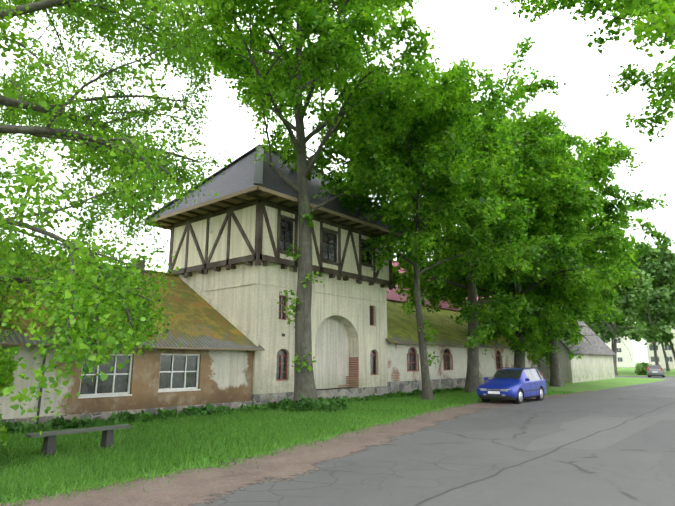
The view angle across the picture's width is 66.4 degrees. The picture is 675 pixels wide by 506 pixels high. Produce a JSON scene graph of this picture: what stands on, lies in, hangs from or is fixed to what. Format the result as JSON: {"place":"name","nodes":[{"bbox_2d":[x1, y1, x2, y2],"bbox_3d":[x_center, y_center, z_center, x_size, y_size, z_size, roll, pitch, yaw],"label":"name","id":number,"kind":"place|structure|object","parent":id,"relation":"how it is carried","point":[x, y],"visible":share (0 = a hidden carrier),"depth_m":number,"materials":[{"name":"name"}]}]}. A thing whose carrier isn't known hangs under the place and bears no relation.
{"place":"outdoors","nodes":[
{"label":"outdoors","id":0,"kind":"place"},
{"bbox_2d":[0,0,234,434],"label":"linden tree","id":1,"kind":"object","parent":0,"point":[87,310],"depth_m":11.28,"materials":[{"name":"green plant"}]},
{"bbox_2d":[0,345,253,418],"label":"wing wall","id":2,"kind":"structure","parent":0,"point":[225,376],"depth_m":16.70,"materials":[{"name":"brown paint"}]},
{"bbox_2d":[36,346,46,422],"bbox_3d":[-8.238,3.578,14.371,0.070,2.300,0.070,-10,-15,39],"label":"drainpipe","id":3,"kind":"object","parent":2,"relation":"attached to","point":[39,400],"depth_m":14.25,"materials":[{"name":"grey metal"}]},
{"bbox_2d":[0,254,264,350],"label":"wing roof","id":4,"kind":"structure","parent":2,"relation":"on","point":[198,321],"depth_m":19.54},
{"bbox_2d":[78,353,200,398],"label":"wing windows","id":5,"kind":"structure","parent":2,"relation":"in","point":[179,372],"depth_m":16.51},
{"bbox_2d":[130,260,146,274],"bbox_3d":[-8.696,0.631,22.503,0.500,0.620,0.500,-10,-15,39],"label":"chimney","id":6,"kind":"object","parent":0,"point":[142,264],"visible":0.39,"depth_m":22.43,"materials":[{"name":"grey"}]},
{"bbox_2d":[183,261,387,393],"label":"tower wall","id":7,"kind":"structure","parent":0,"point":[252,309],"depth_m":22.41,"materials":[{"name":"beige paint"}]},
{"bbox_2d":[178,274,259,345],"bbox_3d":[-5.373,2.299,22.473,6.012,3.666,0.060,-10,-15,39],"label":"roof edge board","id":8,"kind":"object","parent":7,"relation":"attached to","point":[241,329],"visible":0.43,"depth_m":22.07,"materials":[{"name":"beige wood"}]},
{"bbox_2d":[172,205,388,285],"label":"tower wall","id":9,"kind":"structure","parent":7,"relation":"on","point":[246,217],"depth_m":23.17,"materials":[{"name":"beige paint"}]},
{"bbox_2d":[144,144,405,238],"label":"tower roof","id":10,"kind":"structure","parent":9,"relation":"on","point":[244,178],"depth_m":23.73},
{"bbox_2d":[168,199,392,289],"bbox_3d":[-2.599,0.293,26.692,6.510,2.790,9.710,-10,-15,39],"label":"timber framing","id":11,"kind":"object","parent":9,"relation":"attached to","point":[257,257],"visible":0.65,"depth_m":23.24,"materials":[{"name":"brown wood"}]},
{"bbox_2d":[280,218,371,264],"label":"windows","id":12,"kind":"structure","parent":9,"relation":"in","point":[329,244],"depth_m":24.39,"materials":[{"name":"black glass"}]},
{"bbox_2d":[276,295,376,380],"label":"tower windows","id":13,"kind":"structure","parent":7,"relation":"in","point":[281,374],"depth_m":21.91,"materials":[{"name":"brown wood"}]},
{"bbox_2d":[200,282,389,404],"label":"trim","id":14,"kind":"structure","parent":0,"point":[336,368],"depth_m":24.64,"materials":[{"name":"beige paint"}]},
{"bbox_2d":[0,363,674,505],"bbox_3d":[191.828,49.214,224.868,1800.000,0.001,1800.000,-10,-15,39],"label":"ground","id":15,"kind":"structure","parent":0,"point":[596,385],"depth_m":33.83,"materials":[{"name":"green plant"}]},
{"bbox_2d":[0,346,19,449],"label":"sapling bush","id":16,"kind":"object","parent":15,"relation":"on","point":[7,378],"visible":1,"depth_m":9.04,"materials":[{"name":"green plant"}]},
{"bbox_2d":[25,424,131,456],"bbox_3d":[-5.162,3.790,10.373,0.340,0.476,2.000,-10,-15,39],"label":"bench","id":17,"kind":"object","parent":15,"relation":"on","point":[49,441],"visible":0.75,"depth_m":10.19,"materials":[{"name":"grey wood"}]},
{"bbox_2d":[0,401,251,424],"bbox_3d":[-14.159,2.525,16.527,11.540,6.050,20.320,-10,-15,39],"label":"stone foundation","id":18,"kind":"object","parent":15,"relation":"on","point":[99,415],"depth_m":15.60,"materials":[{"name":"grey stone"}]},
{"bbox_2d":[2,381,548,434],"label":"weeds","id":19,"kind":"object","parent":15,"relation":"on","point":[320,404],"visible":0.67,"depth_m":17.37,"materials":[{"name":"green plant"}]},
{"bbox_2d":[0,391,593,505],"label":"dirt strip","id":20,"kind":"object","parent":15,"relation":"on","point":[181,488],"visible":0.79,"depth_m":8.38,"materials":[{"name":"brown soil"}]},
{"bbox_2d":[477,367,546,403],"bbox_3d":[8.103,6.076,23.858,2.080,1.516,4.316,-10,-15,39],"label":"car","id":21,"kind":"object","parent":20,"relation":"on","point":[517,385],"visible":1,"depth_m":22.96,"materials":[{"name":"paint"}]},
{"bbox_2d":[167,0,445,401],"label":"linden tree","id":22,"kind":"object","parent":15,"relation":"on","point":[349,58],"depth_m":20.67,"materials":[{"name":"green plant"}]},
{"bbox_2d":[313,60,539,400],"bbox_3d":[3.639,-0.722,25.149,11.406,15.394,11.473,-10,-15,39],"label":"linden tree","id":23,"kind":"object","parent":15,"relation":"on","point":[387,187],"depth_m":23.07,"materials":[{"name":"green plant"}]},
{"bbox_2d":[387,376,492,392],"bbox_3d":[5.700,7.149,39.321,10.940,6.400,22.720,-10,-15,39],"label":"stone foundation","id":24,"kind":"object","parent":15,"relation":"on","point":[408,386],"depth_m":30.38,"materials":[{"name":"grey stone"}]},
{"bbox_2d":[373,37,597,392],"bbox_3d":[7.510,-2.242,32.954,16.068,21.604,16.991,-10,-15,39],"label":"linden tree","id":25,"kind":"object","parent":15,"relation":"on","point":[504,134],"depth_m":29.45,"materials":[{"name":"green plant"}]},
{"bbox_2d":[401,105,642,367],"bbox_3d":[11.067,0.058,35.176,16.980,18.085,17.354,-10,-15,39],"label":"linden tree","id":26,"kind":"object","parent":15,"relation":"on","point":[565,189],"depth_m":31.54,"materials":[{"name":"green plant"}]},
{"bbox_2d":[465,228,630,362],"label":"linden tree","id":27,"kind":"object","parent":15,"relation":"on","point":[601,304],"depth_m":40.65,"materials":[{"name":"green plant"}]},
{"bbox_2d":[458,138,674,386],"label":"linden tree","id":28,"kind":"object","parent":15,"relation":"on","point":[635,202],"depth_m":36.95,"materials":[{"name":"green plant"}]},
{"bbox_2d":[529,334,614,382],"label":"barn wall","id":29,"kind":"structure","parent":15,"relation":"on","point":[585,368],"depth_m":46.83,"materials":[{"name":"beige paint"}]},
{"bbox_2d":[560,320,616,355],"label":"barn roof","id":30,"kind":"structure","parent":29,"relation":"on","point":[599,346],"depth_m":52.96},
{"bbox_2d":[586,297,626,339],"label":"tree","id":31,"kind":"object","parent":15,"relation":"on","point":[607,326],"visible":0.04,"depth_m":85.82,"materials":[{"name":"green plant"}]},
{"bbox_2d":[584,258,654,374],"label":"tree","id":32,"kind":"object","parent":15,"relation":"on","point":[630,297],"depth_m":70.20,"materials":[{"name":"green plant"}]},
{"bbox_2d":[606,335,634,367],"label":"apartment wall","id":33,"kind":"structure","parent":15,"relation":"on","point":[627,362],"depth_m":163.59,"materials":[{"name":"beige paint"}]},
{"bbox_2d":[603,339,622,361],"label":"windows","id":34,"kind":"structure","parent":33,"relation":"in","point":[619,359],"depth_m":163.22,"materials":[{"name":"grey glass"}]},
{"bbox_2d":[617,361,651,374],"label":"shrub bushes","id":35,"kind":"object","parent":15,"relation":"on","point":[640,369],"visible":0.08,"depth_m":70.47,"materials":[{"name":"green plant"}]},
{"bbox_2d":[619,241,674,364],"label":"tree","id":36,"kind":"object","parent":15,"relation":"on","point":[664,286],"depth_m":75.58,"materials":[{"name":"green plant"}]},
{"bbox_2d":[634,302,674,370],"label":"tree","id":37,"kind":"object","parent":15,"relation":"on","point":[645,343],"depth_m":98.83,"materials":[{"name":"green plant"}]},
{"bbox_2d":[637,240,674,359],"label":"tree","id":38,"kind":"object","parent":15,"relation":"on","point":[669,254],"depth_m":83.33,"materials":[{"name":"green plant"}]},
{"bbox_2d":[646,325,674,368],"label":"apartment wall","id":39,"kind":"structure","parent":15,"relation":"on","point":[660,354],"depth_m":134.45,"materials":[{"name":"beige paint"}]},
{"bbox_2d":[649,345,672,361],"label":"windows","id":40,"kind":"structure","parent":39,"relation":"in","point":[667,348],"depth_m":134.58,"materials":[{"name":"grey glass"}]},
{"bbox_2d":[660,273,674,326],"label":"tree","id":41,"kind":"object","parent":15,"relation":"on","point":[671,299],"visible":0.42,"depth_m":78.87,"materials":[{"name":"green plant"}]},
{"bbox_2d":[0,0,674,362],"label":"sky","id":42,"kind":"structure","parent":0,"point":[472,30],"materials":[{"name":"white"}]},
{"bbox_2d":[188,375,674,505],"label":"road","id":43,"kind":"structure","parent":0,"point":[611,447],"depth_m":9.23,"materials":[{"name":"grey asphalt"}]},
{"bbox_2d":[646,365,665,376],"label":"grey car","id":44,"kind":"object","parent":43,"relation":"on","point":[655,370],"visible":1,"depth_m":59.36,"materials":[{"name":"paint"}]},
{"bbox_2d":[386,260,490,309],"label":"building roof","id":45,"kind":"structure","parent":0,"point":[392,295],"depth_m":44.04,"materials":[{"name":"red tile"}]},
{"bbox_2d":[387,341,536,381],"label":"wall","id":46,"kind":"structure","parent":0,"point":[397,362],"depth_m":31.87,"materials":[{"name":"beige paint"}]},
{"bbox_2d":[407,347,502,371],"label":"arched windows","id":47,"kind":"structure","parent":46,"relation":"attached to","point":[411,360],"depth_m":31.84,"materials":[{"name":"red glass"}]},
{"bbox_2d":[386,299,530,349],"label":"building roof","id":48,"kind":"structure","parent":46,"relation":"on","point":[401,326],"depth_m":35.08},
{"bbox_2d":[494,0,674,142],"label":"maple tree","id":49,"kind":"object","parent":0,"point":[663,22],"depth_m":16.69,"materials":[{"name":"green plant"}]}
]}

